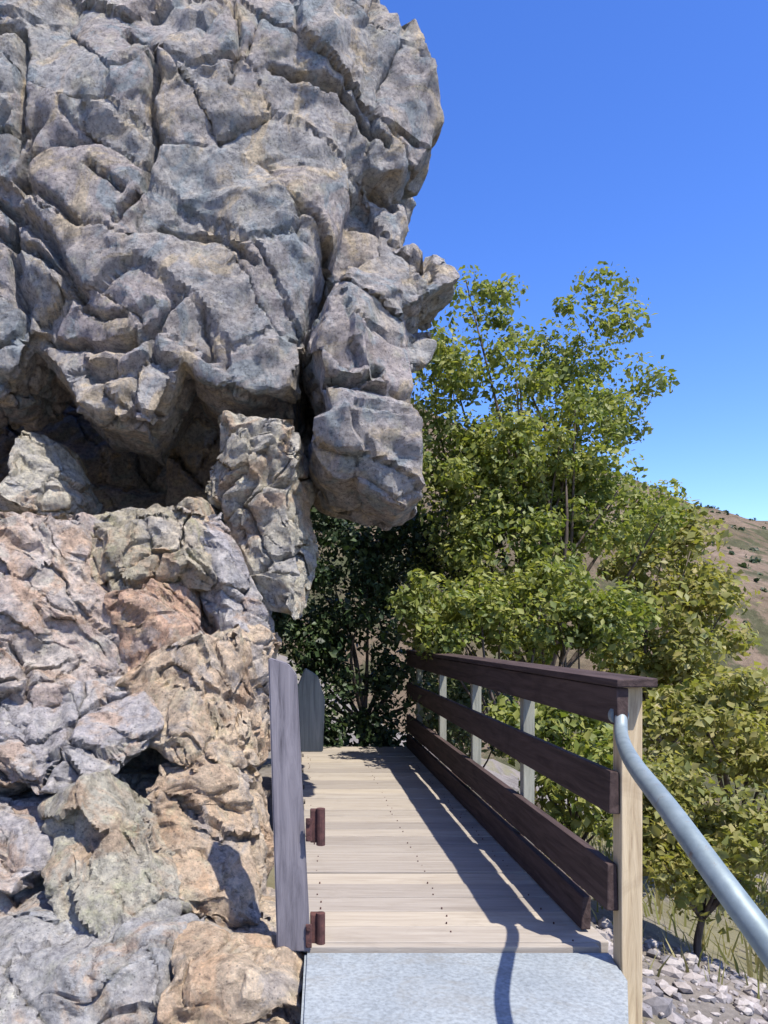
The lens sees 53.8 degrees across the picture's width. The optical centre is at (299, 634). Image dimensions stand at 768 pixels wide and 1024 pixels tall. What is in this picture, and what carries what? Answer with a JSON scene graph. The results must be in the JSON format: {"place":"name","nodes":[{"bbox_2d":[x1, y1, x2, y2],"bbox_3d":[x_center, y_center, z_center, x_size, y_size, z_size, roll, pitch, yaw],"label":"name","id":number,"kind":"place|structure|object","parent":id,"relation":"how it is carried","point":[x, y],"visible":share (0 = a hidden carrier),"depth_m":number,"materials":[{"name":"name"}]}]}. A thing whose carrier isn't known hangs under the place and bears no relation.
{"place":"outdoors","nodes":[
{"label":"outdoors","id":0,"kind":"place"},
{"bbox_2d":[0,0,459,771],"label":"cliff","id":1,"kind":"structure","parent":0,"point":[206,208],"depth_m":5.47,"materials":[{"name":"grey stone"}]},
{"bbox_2d":[205,410,318,619],"bbox_3d":[-0.268,-0.895,5.863,0.814,1.588,1.827,0,0,0],"label":"boulder","id":2,"kind":"object","parent":1,"relation":"on","point":[260,491],"visible":0.88,"depth_m":5.16,"materials":[{"name":"grey stone"}]},
{"bbox_2d":[301,953,628,1023],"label":"concrete path","id":3,"kind":"structure","parent":0,"point":[465,988],"depth_m":2.91,"materials":[{"name":"grey concrete"}]},
{"bbox_2d":[258,653,767,1023],"bbox_3d":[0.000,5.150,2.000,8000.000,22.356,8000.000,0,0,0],"label":"ground","id":4,"kind":"structure","parent":0,"point":[507,775],"depth_m":5.68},
{"bbox_2d":[0,789,53,894],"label":"boulder","id":5,"kind":"object","parent":4,"relation":"on","point":[26,844],"visible":0.38,"depth_m":3.69,"materials":[{"name":"grey stone"}]},
{"bbox_2d":[0,675,164,795],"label":"boulder","id":6,"kind":"object","parent":4,"relation":"on","point":[98,725],"visible":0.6,"depth_m":4.09,"materials":[{"name":"grey stone"}]},
{"bbox_2d":[0,511,127,707],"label":"boulder","id":7,"kind":"object","parent":6,"relation":"on","point":[59,636],"visible":0.57,"depth_m":4.61,"materials":[{"name":"grey stone"}]},
{"bbox_2d":[0,430,102,519],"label":"boulder","id":8,"kind":"object","parent":7,"relation":"on","point":[46,476],"visible":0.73,"depth_m":5.57,"materials":[{"name":"grey stone"}]},
{"bbox_2d":[0,875,205,1023],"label":"boulder","id":9,"kind":"object","parent":4,"relation":"on","point":[63,972],"visible":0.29,"depth_m":3.11,"materials":[{"name":"grey stone"}]},
{"bbox_2d":[38,764,191,940],"bbox_3d":[-0.910,1.072,4.035,0.882,0.777,1.662,0,0,0],"label":"boulder","id":10,"kind":"object","parent":9,"relation":"on","point":[110,863],"visible":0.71,"depth_m":3.54,"materials":[{"name":"grey stone"}]},
{"bbox_2d":[146,762,273,931],"bbox_3d":[-0.472,1.116,4.295,0.684,0.951,1.557,0,0,0],"label":"boulder","id":11,"kind":"object","parent":9,"relation":"on","point":[216,832],"visible":0.7,"depth_m":3.89,"materials":[{"name":"brown stone"}]},
{"bbox_2d":[115,624,281,772],"bbox_3d":[-0.638,0.362,4.897,1.031,1.044,1.783,0,0,0],"label":"boulder","id":12,"kind":"object","parent":11,"relation":"on","point":[208,694],"visible":0.82,"depth_m":4.35,"materials":[{"name":"brown stone"}]},
{"bbox_2d":[104,578,216,670],"bbox_3d":[-0.893,-0.051,5.231,0.803,0.797,1.339,0,0,0],"label":"boulder","id":13,"kind":"object","parent":12,"relation":"on","point":[152,615],"visible":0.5,"depth_m":4.69,"materials":[{"name":"brown stone"}]},
{"bbox_2d":[67,496,218,592],"bbox_3d":[-1.056,-0.575,5.528,1.160,0.757,1.606,0,0,0],"label":"boulder","id":14,"kind":"object","parent":13,"relation":"on","point":[135,548],"visible":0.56,"depth_m":4.87,"materials":[{"name":"grey stone"}]},
{"bbox_2d":[200,512,274,640],"bbox_3d":[-0.483,-0.398,5.413,0.632,1.156,1.288,0,0,0],"label":"boulder","id":15,"kind":"object","parent":12,"relation":"on","point":[232,598],"visible":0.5,"depth_m":4.92,"materials":[{"name":"grey stone"}]},
{"bbox_2d":[157,887,306,1023],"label":"boulder","id":16,"kind":"object","parent":4,"relation":"on","point":[227,975],"visible":0.65,"depth_m":3.03,"materials":[{"name":"brown stone"}]},
{"bbox_2d":[271,492,504,747],"bbox_3d":[1.013,-0.119,9.697,3.286,3.870,1.881,0,0,0],"label":"bush","id":17,"kind":"object","parent":4,"relation":"on","point":[327,641],"visible":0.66,"depth_m":9.40,"materials":[{"name":"green plant"}]},
{"bbox_2d":[384,652,540,784],"bbox_3d":[1.697,1.160,8.451,1.465,1.955,1.671,0,0,-27],"label":"bush","id":18,"kind":"object","parent":4,"relation":"on","point":[460,695],"visible":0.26,"depth_m":8.24,"materials":[{"name":"green plant"}]},
{"bbox_2d":[385,551,661,848],"bbox_3d":[2.224,0.701,7.570,2.743,3.047,1.568,0,0,0],"label":"bush","id":19,"kind":"object","parent":4,"relation":"on","point":[460,617],"visible":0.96,"depth_m":7.32,"materials":[{"name":"green plant"}]},
{"bbox_2d":[407,261,694,807],"bbox_3d":[2.814,-1.009,8.744,3.184,6.809,2.851,0,0,27],"label":"tree","id":20,"kind":"object","parent":4,"relation":"on","point":[554,491],"visible":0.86,"depth_m":8.43,"materials":[{"name":"green plant"}]},
{"bbox_2d":[481,693,656,884],"bbox_3d":[2.083,1.214,5.716,1.173,1.731,1.866,0,0,0],"label":"bush","id":21,"kind":"object","parent":4,"relation":"on","point":[593,741],"visible":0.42,"depth_m":5.49,"materials":[{"name":"green plant"}]},
{"bbox_2d":[468,786,767,999],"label":"grass","id":22,"kind":"structure","parent":4,"relation":"on","point":[758,961],"depth_m":5.67,"materials":[{"name":"green plant"}]},
{"bbox_2d":[573,494,763,751],"bbox_3d":[4.674,0.498,9.594,2.239,4.739,2.498,0,0,24],"label":"bush","id":23,"kind":"object","parent":4,"relation":"on","point":[709,589],"visible":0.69,"depth_m":9.24,"materials":[{"name":"green plant"}]},
{"bbox_2d":[642,745,767,958],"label":"bush","id":24,"kind":"object","parent":4,"relation":"on","point":[738,840],"visible":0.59,"depth_m":4.88,"materials":[{"name":"green plant"}]},
{"bbox_2d":[642,661,767,812],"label":"bush","id":25,"kind":"object","parent":4,"relation":"on","point":[736,745],"visible":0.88,"depth_m":6.66,"materials":[{"name":"green plant"}]},
{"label":"boardwalk joists","id":26,"kind":"structure","parent":4,"relation":"on","visible":0},
{"bbox_2d":[301,747,608,952],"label":"boardwalk","id":27,"kind":"structure","parent":26,"relation":"on","point":[371,876],"depth_m":4.34,"materials":[{"name":"beige wood"}]},
{"bbox_2d":[268,658,324,950],"bbox_3d":[-0.015,0.741,3.325,0.251,1.275,0.210,0,0,0],"label":"gate post","id":28,"kind":"object","parent":27,"relation":"attached to","point":[297,929],"visible":0.98,"depth_m":3.27,"materials":[{"name":"wood"}]},
{"bbox_2d":[298,669,324,751],"bbox_3d":[0.092,0.662,6.650,0.255,0.735,0.100,0,0,0],"label":"board","id":29,"kind":"object","parent":27,"relation":"on","point":[311,700],"visible":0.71,"depth_m":6.60,"materials":[{"name":"grey wood"}]},
{"bbox_2d":[308,748,573,940],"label":"boardwalk nails","id":30,"kind":"object","parent":27,"relation":"on","point":[410,847],"visible":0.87,"depth_m":4.85,"materials":[{"name":"metal"}]},
{"bbox_2d":[307,943,598,952],"bbox_3d":[0.665,1.431,3.275,1.270,0.158,0.039,0,0,0],"label":"boardwalk nosing","id":31,"kind":"object","parent":27,"relation":"attached to","point":[459,948],"visible":0.29,"depth_m":3.25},
{"bbox_2d":[406,650,657,1023],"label":"railing","id":32,"kind":"object","parent":27,"relation":"attached to","point":[608,884],"visible":0.79,"depth_m":3.82,"materials":[{"name":"brown wood"}]},
{"bbox_2d":[608,709,767,969],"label":"pipe handrail","id":33,"kind":"object","parent":32,"relation":"attached to","point":[744,912],"visible":0.98,"depth_m":1.84,"materials":[{"name":"grey metal"}]},
{"bbox_2d":[278,404,767,846],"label":"hillside","id":34,"kind":"structure","parent":0,"point":[754,535],"depth_m":82.28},
{"bbox_2d":[584,468,767,780],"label":"scrub","id":35,"kind":"object","parent":34,"relation":"on","point":[744,564],"visible":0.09,"depth_m":107.39,"materials":[{"name":"green plant"}]},
{"bbox_2d":[380,0,767,520],"label":"sky","id":36,"kind":"structure","parent":0,"point":[575,134],"materials":[{"name":"blue"}]},
{"bbox_2d":[591,917,767,1023],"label":"gravel","id":37,"kind":"structure","parent":0,"point":[656,1002],"depth_m":4.28,"materials":[{"name":"grey gravel"}]}
]}

